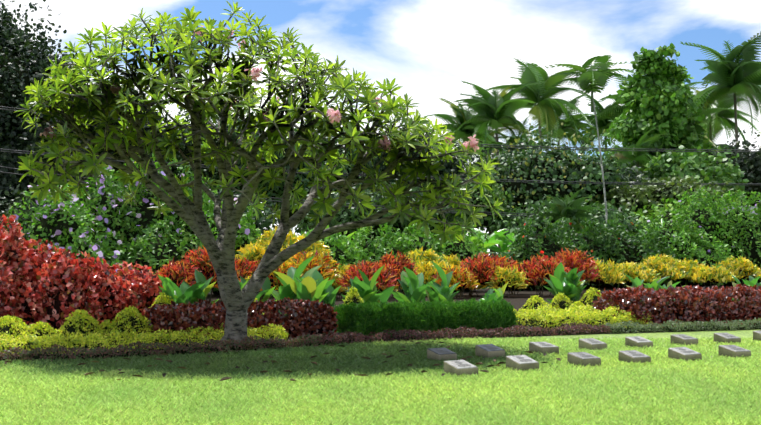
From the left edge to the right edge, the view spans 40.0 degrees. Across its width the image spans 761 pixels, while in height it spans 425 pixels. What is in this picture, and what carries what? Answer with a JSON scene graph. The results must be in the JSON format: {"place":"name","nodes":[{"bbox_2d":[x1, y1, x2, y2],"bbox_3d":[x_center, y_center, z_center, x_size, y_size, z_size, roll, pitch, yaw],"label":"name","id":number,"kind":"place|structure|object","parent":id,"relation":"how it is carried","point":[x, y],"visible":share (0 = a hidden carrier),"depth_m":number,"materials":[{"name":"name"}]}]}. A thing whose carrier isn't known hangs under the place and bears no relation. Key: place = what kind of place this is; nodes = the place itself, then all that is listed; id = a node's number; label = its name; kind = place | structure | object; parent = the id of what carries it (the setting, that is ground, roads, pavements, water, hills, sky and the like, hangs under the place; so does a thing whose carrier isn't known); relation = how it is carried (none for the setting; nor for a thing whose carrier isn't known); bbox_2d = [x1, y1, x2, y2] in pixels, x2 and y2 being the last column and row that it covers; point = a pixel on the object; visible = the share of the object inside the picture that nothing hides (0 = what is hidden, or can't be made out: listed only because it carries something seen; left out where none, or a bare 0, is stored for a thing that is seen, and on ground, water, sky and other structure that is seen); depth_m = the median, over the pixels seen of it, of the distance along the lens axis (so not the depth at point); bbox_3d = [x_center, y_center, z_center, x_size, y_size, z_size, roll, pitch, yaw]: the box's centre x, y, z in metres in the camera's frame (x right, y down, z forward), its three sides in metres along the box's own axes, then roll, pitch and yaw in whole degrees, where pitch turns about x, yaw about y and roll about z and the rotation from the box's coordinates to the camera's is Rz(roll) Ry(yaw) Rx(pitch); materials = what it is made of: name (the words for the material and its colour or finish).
{"place":"outdoors","nodes":[
{"label":"outdoors","id":0,"kind":"place"},
{"bbox_2d":[0,0,760,255],"label":"sky","id":1,"kind":"structure","parent":0,"point":[430,47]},
{"bbox_2d":[0,329,760,424],"bbox_3d":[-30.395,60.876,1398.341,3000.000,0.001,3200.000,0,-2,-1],"label":"lawn","id":2,"kind":"structure","parent":0,"point":[746,334],"depth_m":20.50,"materials":[{"name":"green plant"}]},
{"bbox_2d":[0,184,88,240],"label":"bush","id":3,"kind":"object","parent":2,"relation":"on","point":[6,203],"visible":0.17,"depth_m":66.80,"materials":[{"name":"green plant"}]},
{"bbox_2d":[0,0,95,153],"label":"tree","id":4,"kind":"object","parent":2,"relation":"on","point":[17,75],"visible":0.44,"depth_m":75.16,"materials":[{"name":"green plant"}]},
{"bbox_2d":[0,103,109,208],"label":"tree","id":5,"kind":"object","parent":2,"relation":"on","point":[22,138],"visible":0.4,"depth_m":71.31,"materials":[{"name":"green plant"}]},
{"bbox_2d":[75,67,187,205],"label":"tree","id":6,"kind":"object","parent":2,"relation":"on","point":[146,128],"visible":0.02,"depth_m":79.16,"materials":[{"name":"green plant"}]},
{"bbox_2d":[0,333,322,361],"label":"edging","id":7,"kind":"object","parent":2,"relation":"on","point":[260,343],"visible":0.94,"depth_m":16.87,"materials":[{"name":"brown plant"}]},
{"bbox_2d":[85,185,303,240],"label":"bush","id":8,"kind":"object","parent":2,"relation":"on","point":[265,222],"visible":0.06,"depth_m":70.35,"materials":[{"name":"green plant"}]},
{"bbox_2d":[154,102,286,211],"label":"tree","id":9,"kind":"object","parent":2,"relation":"on","point":[185,151],"visible":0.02,"depth_m":82.82,"materials":[{"name":"green plant"}]},
{"bbox_2d":[4,340,560,380],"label":"fallen leaves","id":10,"kind":"object","parent":2,"relation":"on","point":[226,378],"visible":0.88,"depth_m":15.32,"materials":[{"name":"brown plant"}]},
{"bbox_2d":[253,118,382,231],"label":"tree","id":11,"kind":"object","parent":2,"relation":"on","point":[277,190],"visible":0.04,"depth_m":84.23,"materials":[{"name":"green plant"}]},
{"bbox_2d":[290,174,482,246],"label":"bush","id":12,"kind":"object","parent":2,"relation":"on","point":[343,215],"visible":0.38,"depth_m":67.96,"materials":[{"name":"green plant"}]},
{"bbox_2d":[444,360,477,375],"bbox_3d":[1.087,2.126,14.164,0.327,0.219,0.359,0,-2,-29],"label":"grave marker","id":13,"kind":"object","parent":2,"relation":"on","point":[458,367],"visible":0.81,"depth_m":14.07,"materials":[{"name":"stone"}]},
{"bbox_2d":[423,97,501,162],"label":"coconut palm","id":14,"kind":"object","parent":2,"relation":"on","point":[464,132],"visible":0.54,"depth_m":110.16,"materials":[{"name":"green plant"}]},
{"bbox_2d":[315,322,611,344],"bbox_3d":[1.728,2.361,20.524,6.553,0.266,0.748,1,-3,-27],"label":"edging","id":15,"kind":"object","parent":2,"relation":"on","point":[526,332],"visible":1,"depth_m":20.39,"materials":[{"name":"brown plant"}]},
{"bbox_2d":[453,81,542,248],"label":"coconut palm","id":16,"kind":"object","parent":2,"relation":"on","point":[496,110],"visible":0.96,"depth_m":99.80,"materials":[{"name":"green plant"}]},
{"bbox_2d":[478,116,561,165],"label":"palm","id":17,"kind":"object","parent":2,"relation":"on","point":[509,141],"visible":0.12,"depth_m":100.13,"materials":[{"name":"green plant"}]},
{"bbox_2d":[506,355,538,370],"bbox_3d":[2.006,2.147,14.783,0.327,0.219,0.358,0,-1,-26],"label":"grave marker","id":18,"kind":"object","parent":2,"relation":"on","point":[522,362],"visible":0.71,"depth_m":14.69,"materials":[{"name":"stone"}]},
{"bbox_2d":[476,58,592,143],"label":"coconut palm","id":19,"kind":"object","parent":2,"relation":"on","point":[533,73],"visible":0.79,"depth_m":104.32,"materials":[{"name":"green plant"}]},
{"bbox_2d":[478,123,629,221],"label":"mango tree","id":20,"kind":"object","parent":2,"relation":"on","point":[553,164],"visible":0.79,"depth_m":77.46,"materials":[{"name":"green plant"}]},
{"bbox_2d":[477,192,642,247],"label":"bush","id":21,"kind":"object","parent":2,"relation":"on","point":[510,223],"visible":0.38,"depth_m":68.53,"materials":[{"name":"green plant"}]},
{"bbox_2d":[525,93,605,152],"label":"coconut palm","id":22,"kind":"object","parent":2,"relation":"on","point":[559,132],"visible":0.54,"depth_m":111.54,"materials":[{"name":"green plant"}]},
{"bbox_2d":[567,352,600,366],"bbox_3d":[2.988,2.169,15.347,0.332,0.219,0.364,2,-5,-28],"label":"grave marker","id":23,"kind":"object","parent":2,"relation":"on","point":[582,358],"visible":0.85,"depth_m":15.25,"materials":[{"name":"stone"}]},
{"bbox_2d":[571,89,623,157],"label":"coconut palm","id":24,"kind":"object","parent":2,"relation":"on","point":[603,123],"visible":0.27,"depth_m":112.29,"materials":[{"name":"green plant"}]},
{"bbox_2d":[580,72,635,147],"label":"coconut palm","id":25,"kind":"object","parent":2,"relation":"on","point":[613,110],"visible":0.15,"depth_m":109.33,"materials":[{"name":"green plant"}]},
{"bbox_2d":[621,192,737,244],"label":"bush","id":26,"kind":"object","parent":2,"relation":"on","point":[654,207],"visible":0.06,"depth_m":69.22,"materials":[{"name":"green plant"}]},
{"bbox_2d":[668,347,701,361],"bbox_3d":[4.708,2.212,16.174,0.339,0.219,0.374,0,-1,-26],"label":"grave marker","id":27,"kind":"object","parent":2,"relation":"on","point":[685,353],"visible":0.79,"depth_m":16.08,"materials":[{"name":"stone"}]},
{"bbox_2d":[687,87,760,147],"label":"coconut palm","id":28,"kind":"object","parent":2,"relation":"on","point":[725,121],"visible":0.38,"depth_m":111.83,"materials":[{"name":"green plant"}]},
{"bbox_2d":[0,106,760,218],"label":"power lines","id":29,"kind":"object","parent":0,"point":[432,177],"visible":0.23,"depth_m":67.37,"materials":[{"name":"grey metal"}]},
{"bbox_2d":[23,284,756,361],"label":"bed soil","id":30,"kind":"structure","parent":0,"point":[518,300],"depth_m":41.06,"materials":[{"name":"brown soil"}]},
{"bbox_2d":[0,233,22,321],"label":"bush","id":31,"kind":"object","parent":30,"relation":"on","point":[6,287],"visible":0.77,"depth_m":19.94,"materials":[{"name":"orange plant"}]},
{"bbox_2d":[0,214,38,317],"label":"bush","id":32,"kind":"object","parent":30,"relation":"on","point":[13,242],"visible":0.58,"depth_m":20.62,"materials":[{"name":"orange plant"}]},
{"bbox_2d":[0,315,39,342],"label":"bush","id":33,"kind":"object","parent":30,"relation":"on","point":[11,326],"visible":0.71,"depth_m":17.51,"materials":[{"name":"yellow plant"}]},
{"bbox_2d":[1,265,45,328],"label":"bush","id":34,"kind":"object","parent":30,"relation":"on","point":[26,299],"visible":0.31,"depth_m":20.44,"materials":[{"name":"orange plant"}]},
{"bbox_2d":[20,239,65,318],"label":"bush","id":35,"kind":"object","parent":30,"relation":"on","point":[44,253],"visible":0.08,"depth_m":21.47,"materials":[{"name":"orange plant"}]},
{"bbox_2d":[3,183,112,263],"bbox_3d":[-12.494,1.181,40.352,4.248,4.807,4.081,-2,-3,36],"label":"tall shrub","id":36,"kind":"object","parent":30,"relation":"on","point":[54,223],"visible":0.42,"depth_m":39.49,"materials":[{"name":"green plant"}]},
{"bbox_2d":[27,248,103,333],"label":"bush","id":37,"kind":"object","parent":30,"relation":"on","point":[65,293],"visible":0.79,"depth_m":20.49,"materials":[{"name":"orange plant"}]},
{"bbox_2d":[55,309,101,342],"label":"bush","id":38,"kind":"object","parent":30,"relation":"on","point":[85,323],"visible":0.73,"depth_m":18.03,"materials":[{"name":"green plant"}]},
{"bbox_2d":[49,225,122,274],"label":"tall shrub","id":39,"kind":"object","parent":30,"relation":"on","point":[93,250],"visible":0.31,"depth_m":39.16,"materials":[{"name":"green plant"}]},
{"bbox_2d":[78,256,131,326],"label":"bush","id":40,"kind":"object","parent":30,"relation":"on","point":[111,288],"visible":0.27,"depth_m":21.32,"materials":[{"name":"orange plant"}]},
{"bbox_2d":[68,163,147,270],"bbox_3d":[-10.814,0.830,42.156,3.500,5.779,3.605,-2,-3,37],"label":"tall shrub","id":41,"kind":"object","parent":30,"relation":"on","point":[104,211],"visible":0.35,"depth_m":41.37,"materials":[{"name":"green plant"}]},
{"bbox_2d":[109,261,152,320],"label":"bush","id":42,"kind":"object","parent":30,"relation":"on","point":[126,272],"visible":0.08,"depth_m":22.31,"materials":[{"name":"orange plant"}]},
{"bbox_2d":[110,306,152,338],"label":"bush","id":43,"kind":"object","parent":30,"relation":"on","point":[128,320],"visible":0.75,"depth_m":18.44,"materials":[{"name":"green plant"}]},
{"bbox_2d":[118,272,163,315],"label":"bush","id":44,"kind":"object","parent":30,"relation":"on","point":[145,292],"visible":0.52,"depth_m":21.34,"materials":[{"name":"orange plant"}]},
{"bbox_2d":[0,323,288,354],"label":"low hedge","id":45,"kind":"object","parent":30,"relation":"on","point":[81,340],"visible":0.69,"depth_m":17.50,"materials":[{"name":"yellow plant"}]},
{"bbox_2d":[84,152,215,266],"bbox_3d":[-9.531,0.625,43.372,6.022,6.345,5.560,2,-3,-42],"label":"tall shrub","id":46,"kind":"object","parent":30,"relation":"on","point":[148,217],"visible":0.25,"depth_m":42.07,"materials":[{"name":"green plant"}]},
{"bbox_2d":[110,218,217,292],"bbox_3d":[-8.207,1.862,41.128,4.916,3.338,4.811,-2,-3,45],"label":"tall shrub","id":47,"kind":"object","parent":30,"relation":"on","point":[154,254],"visible":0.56,"depth_m":40.15,"materials":[{"name":"green plant"}]},
{"bbox_2d":[153,258,201,287],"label":"croton","id":48,"kind":"object","parent":30,"relation":"on","point":[177,276],"visible":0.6,"depth_m":34.83,"materials":[{"name":"orange plant"}]},
{"bbox_2d":[158,269,218,315],"bbox_3d":[-3.962,1.847,21.519,1.270,1.340,1.234,0,-2,-1],"label":"canna","id":49,"kind":"object","parent":30,"relation":"on","point":[185,293],"visible":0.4,"depth_m":21.41,"materials":[{"name":"green plant"}]},
{"bbox_2d":[156,173,249,289],"bbox_3d":[-7.779,1.068,43.047,4.701,5.313,4.646,2,-3,-41],"label":"tall shrub","id":50,"kind":"object","parent":30,"relation":"on","point":[205,209],"visible":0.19,"depth_m":42.50,"materials":[{"name":"green plant"}]},
{"bbox_2d":[175,245,240,301],"bbox_3d":[-6.046,2.158,36.801,2.548,2.019,2.655,-2,-3,33],"label":"croton","id":51,"kind":"object","parent":30,"relation":"on","point":[202,262],"visible":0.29,"depth_m":36.36,"materials":[{"name":"red plant"}]},
{"bbox_2d":[207,201,260,294],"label":"tall shrub","id":52,"kind":"object","parent":30,"relation":"on","point":[247,240],"visible":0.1,"depth_m":43.89,"materials":[{"name":"green plant"}]},
{"bbox_2d":[213,256,260,287],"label":"croton","id":53,"kind":"object","parent":30,"relation":"on","point":[247,269],"visible":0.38,"depth_m":38.33,"materials":[{"name":"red plant"}]},
{"bbox_2d":[144,297,338,339],"bbox_3d":[-2.676,2.046,20.053,4.144,0.880,1.520,2,-3,-38],"label":"hedge","id":54,"kind":"object","parent":30,"relation":"on","point":[295,318],"visible":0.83,"depth_m":19.74,"materials":[{"name":"red plant"}]},
{"bbox_2d":[235,239,276,270],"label":"bush","id":55,"kind":"object","parent":30,"relation":"on","point":[257,253],"visible":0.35,"depth_m":40.32,"materials":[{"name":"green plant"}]},
{"bbox_2d":[15,1,504,346],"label":"frangipani tree","id":56,"kind":"object","parent":30,"relation":"on","point":[269,121],"visible":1,"depth_m":17.50,"materials":[{"name":"green plant"}]},
{"bbox_2d":[251,226,300,267],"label":"croton shrub","id":57,"kind":"object","parent":30,"relation":"on","point":[267,237],"visible":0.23,"depth_m":42.62,"materials":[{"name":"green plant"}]},
{"bbox_2d":[271,255,328,313],"bbox_3d":[-1.852,1.762,23.119,1.464,1.646,1.825,0,-2,-1],"label":"canna","id":58,"kind":"object","parent":30,"relation":"on","point":[310,284],"visible":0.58,"depth_m":23.03,"materials":[{"name":"green plant"}]},
{"bbox_2d":[286,250,338,285],"bbox_3d":[-2.570,2.293,38.651,2.486,1.905,2.463,-2,-3,37],"label":"croton","id":59,"kind":"object","parent":30,"relation":"on","point":[326,270],"visible":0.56,"depth_m":38.33,"materials":[{"name":"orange plant"}]},
{"bbox_2d":[296,225,365,292],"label":"tall shrub","id":60,"kind":"object","parent":30,"relation":"on","point":[335,249],"visible":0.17,"depth_m":44.73,"materials":[{"name":"green plant"}]},
{"bbox_2d":[336,246,381,293],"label":"tall shrub","id":61,"kind":"object","parent":30,"relation":"on","point":[352,260],"visible":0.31,"depth_m":44.48,"materials":[{"name":"green plant"}]},
{"bbox_2d":[334,260,398,293],"bbox_3d":[-0.495,2.444,38.429,2.487,1.588,2.380,2,-3,-36],"label":"croton","id":62,"kind":"object","parent":30,"relation":"on","point":[386,278],"visible":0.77,"depth_m":38.02,"materials":[{"name":"red plant"}]},
{"bbox_2d":[341,265,394,302],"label":"leafy plant","id":63,"kind":"object","parent":30,"relation":"on","point":[366,289],"visible":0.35,"depth_m":23.28,"materials":[{"name":"green plant"}]},
{"bbox_2d":[346,222,414,291],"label":"tall shrub","id":64,"kind":"object","parent":30,"relation":"on","point":[378,245],"visible":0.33,"depth_m":46.91,"materials":[{"name":"green plant"}]},
{"bbox_2d":[378,249,417,298],"bbox_3d":[0.635,2.372,40.425,2.123,1.896,2.185,-1,-3,23],"label":"croton","id":65,"kind":"object","parent":30,"relation":"on","point":[399,258],"visible":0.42,"depth_m":40.02,"materials":[{"name":"red plant"}]},
{"bbox_2d":[385,221,455,290],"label":"tall shrub","id":66,"kind":"object","parent":30,"relation":"on","point":[425,242],"visible":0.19,"depth_m":47.80,"materials":[{"name":"green plant"}]},
{"bbox_2d":[392,261,459,313],"bbox_3d":[1.044,1.888,24.540,1.668,1.515,1.507,1,-3,-15],"label":"canna","id":67,"kind":"object","parent":30,"relation":"on","point":[418,289],"visible":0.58,"depth_m":24.47,"materials":[{"name":"green plant"}]},
{"bbox_2d":[333,298,519,337],"bbox_3d":[0.894,2.137,21.564,3.729,0.758,1.744,1,-3,-26],"label":"hedge","id":68,"kind":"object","parent":30,"relation":"on","point":[429,316],"depth_m":20.93,"materials":[{"name":"green plant"}]},
{"bbox_2d":[404,246,449,265],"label":"croton shrub","id":69,"kind":"object","parent":30,"relation":"on","point":[416,254],"visible":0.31,"depth_m":44.59,"materials":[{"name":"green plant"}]},
{"bbox_2d":[407,259,455,290],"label":"croton","id":70,"kind":"object","parent":30,"relation":"on","point":[428,270],"visible":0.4,"depth_m":41.82,"materials":[{"name":"yellow plant"}]},
{"bbox_2d":[430,264,480,298],"bbox_3d":[2.781,2.607,40.117,2.182,1.404,2.095,0,-2,-1],"label":"croton","id":71,"kind":"object","parent":30,"relation":"on","point":[465,279],"visible":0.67,"depth_m":39.78,"materials":[{"name":"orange plant"}]},
{"bbox_2d":[431,222,492,291],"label":"tall shrub","id":72,"kind":"object","parent":30,"relation":"on","point":[461,249],"visible":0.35,"depth_m":47.70,"materials":[{"name":"green plant"}]},
{"bbox_2d":[454,251,524,295],"bbox_3d":[4.253,2.472,42.207,3.161,1.854,3.141,2,-3,-41],"label":"croton","id":73,"kind":"object","parent":30,"relation":"on","point":[481,268],"visible":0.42,"depth_m":41.58,"materials":[{"name":"red plant"}]},
{"bbox_2d":[484,264,528,297],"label":"croton","id":74,"kind":"object","parent":30,"relation":"on","point":[506,275],"visible":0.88,"depth_m":40.87,"materials":[{"name":"yellow plant"}]},
{"bbox_2d":[502,216,581,289],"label":"tall shrub","id":75,"kind":"object","parent":30,"relation":"on","point":[540,243],"visible":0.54,"depth_m":49.84,"materials":[{"name":"green plant"}]},
{"bbox_2d":[511,254,581,296],"bbox_3d":[6.696,2.517,42.037,2.945,1.750,2.883,-2,-3,38],"label":"croton","id":76,"kind":"object","parent":30,"relation":"on","point":[537,269],"visible":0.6,"depth_m":41.52,"materials":[{"name":"red plant"}]},
{"bbox_2d":[543,262,586,303],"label":"broad-leaved plant","id":77,"kind":"object","parent":30,"relation":"on","point":[570,284],"visible":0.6,"depth_m":25.95,"materials":[{"name":"green plant"}]},
{"bbox_2d":[553,247,601,280],"bbox_3d":[8.152,2.468,44.215,2.598,2.027,2.737,-2,-3,40],"label":"croton","id":78,"kind":"object","parent":30,"relation":"on","point":[580,260],"visible":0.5,"depth_m":43.60,"materials":[{"name":"red plant"}]},
{"bbox_2d":[513,304,652,329],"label":"low hedge","id":79,"kind":"object","parent":30,"relation":"on","point":[555,317],"visible":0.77,"depth_m":22.65,"materials":[{"name":"yellow plant"}]},
{"bbox_2d":[546,217,627,288],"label":"tall shrub","id":80,"kind":"object","parent":30,"relation":"on","point":[584,244],"visible":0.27,"depth_m":51.79,"materials":[{"name":"green plant"}]},
{"bbox_2d":[581,258,625,289],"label":"croton","id":81,"kind":"object","parent":30,"relation":"on","point":[607,274],"visible":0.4,"depth_m":45.80,"materials":[{"name":"yellow plant"}]},
{"bbox_2d":[584,218,671,288],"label":"tall shrub","id":82,"kind":"object","parent":30,"relation":"on","point":[633,248],"visible":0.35,"depth_m":52.23,"materials":[{"name":"green plant"}]},
{"bbox_2d":[609,261,660,287],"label":"croton shrub","id":83,"kind":"object","parent":30,"relation":"on","point":[633,270],"visible":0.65,"depth_m":48.59,"materials":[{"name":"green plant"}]},
{"bbox_2d":[638,254,693,286],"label":"croton shrub","id":84,"kind":"object","parent":30,"relation":"on","point":[664,265],"visible":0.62,"depth_m":50.35,"materials":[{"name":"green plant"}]},
{"bbox_2d":[639,210,711,285],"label":"tall shrub","id":85,"kind":"object","parent":30,"relation":"on","point":[669,232],"visible":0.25,"depth_m":54.95,"materials":[{"name":"green plant"}]},
{"bbox_2d":[592,283,760,327],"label":"hedge","id":86,"kind":"object","parent":30,"relation":"on","point":[709,305],"visible":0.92,"depth_m":23.43,"materials":[{"name":"red plant"}]},
{"bbox_2d":[599,317,760,333],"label":"edging","id":87,"kind":"object","parent":30,"relation":"on","point":[699,326],"visible":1,"depth_m":22.43,"materials":[{"name":"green plant"}]},
{"bbox_2d":[666,227,731,287],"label":"tall shrub","id":88,"kind":"object","parent":30,"relation":"on","point":[693,251],"visible":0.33,"depth_m":54.02,"materials":[{"name":"green plant"}]},
{"bbox_2d":[670,186,746,285],"bbox_3d":[17.671,1.435,57.466,5.119,5.864,4.898,-2,-3,38],"label":"tall shrub","id":89,"kind":"object","parent":30,"relation":"on","point":[707,221],"visible":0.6,"depth_m":56.54,"materials":[{"name":"green plant"}]},
{"bbox_2d":[691,264,736,288],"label":"croton shrub","id":90,"kind":"object","parent":30,"relation":"on","point":[714,274],"visible":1,"depth_m":51.15,"materials":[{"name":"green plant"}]},
{"bbox_2d":[708,189,760,285],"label":"tall shrub","id":91,"kind":"object","parent":30,"relation":"on","point":[751,252],"visible":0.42,"depth_m":56.67,"materials":[{"name":"green plant"}]},
{"bbox_2d":[716,255,760,285],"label":"croton shrub","id":92,"kind":"object","parent":30,"relation":"on","point":[740,267],"visible":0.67,"depth_m":52.78,"materials":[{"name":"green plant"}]},
{"label":"road asphalt","id":93,"kind":"structure","parent":0,"visible":0},
{"bbox_2d":[538,55,642,227],"bbox_3d":[12.835,-2.810,62.617,5.523,14.124,5.737,1,-3,-32],"label":"areca palm","id":94,"kind":"object","parent":93,"relation":"on","point":[598,73],"visible":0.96,"depth_m":62.34,"materials":[{"name":"green plant"}]},
{"label":"road verge","id":95,"kind":"structure","parent":0,"visible":0},
{"bbox_2d":[339,123,467,192],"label":"bush","id":96,"kind":"object","parent":95,"relation":"on","point":[451,167],"depth_m":83.76,"materials":[{"name":"green plant"}]},
{"bbox_2d":[448,171,510,246],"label":"feathery tree","id":97,"kind":"object","parent":95,"relation":"on","point":[477,198],"visible":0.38,"depth_m":70.84,"materials":[{"name":"green plant"}]},
{"bbox_2d":[454,140,517,257],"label":"bush","id":98,"kind":"object","parent":95,"relation":"on","point":[490,149],"visible":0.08,"depth_m":83.31,"materials":[{"name":"green plant"}]},
{"bbox_2d":[528,186,603,235],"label":"palm","id":99,"kind":"object","parent":95,"relation":"on","point":[567,207],"visible":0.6,"depth_m":66.06,"materials":[{"name":"green plant"}]},
{"bbox_2d":[613,160,657,187],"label":"bush","id":100,"kind":"object","parent":95,"relation":"on","point":[633,175],"visible":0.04,"depth_m":81.22,"materials":[{"name":"green plant"}]},
{"bbox_2d":[606,125,670,174],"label":"palm","id":101,"kind":"object","parent":95,"relation":"on","point":[642,158],"visible":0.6,"depth_m":90.26,"materials":[{"name":"green plant"}]},
{"bbox_2d":[592,43,716,178],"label":"tree","id":102,"kind":"object","parent":95,"relation":"on","point":[657,95],"visible":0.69,"depth_m":93.92,"materials":[{"name":"green plant"}]},
{"bbox_2d":[586,173,742,222],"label":"bush","id":103,"kind":"object","parent":95,"relation":"on","point":[640,196],"visible":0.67,"depth_m":73.85,"materials":[{"name":"green plant"}]},
{"bbox_2d":[633,145,748,204],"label":"shrub","id":104,"kind":"object","parent":95,"relation":"on","point":[689,165],"visible":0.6,"depth_m":82.93,"materials":[{"name":"green plant"}]},
{"bbox_2d":[670,100,735,153],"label":"coconut palm","id":105,"kind":"object","parent":95,"relation":"on","point":[708,112],"visible":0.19,"depth_m":95.04,"materials":[{"name":"green plant"}]},
{"bbox_2d":[680,31,760,150],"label":"coconut palm","id":106,"kind":"object","parent":95,"relation":"on","point":[737,77],"visible":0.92,"depth_m":104.44,"materials":[{"name":"green plant"}]},
{"bbox_2d":[704,129,760,205],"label":"tree","id":107,"kind":"object","parent":95,"relation":"on","point":[749,165],"visible":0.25,"depth_m":86.91,"materials":[{"name":"green plant"}]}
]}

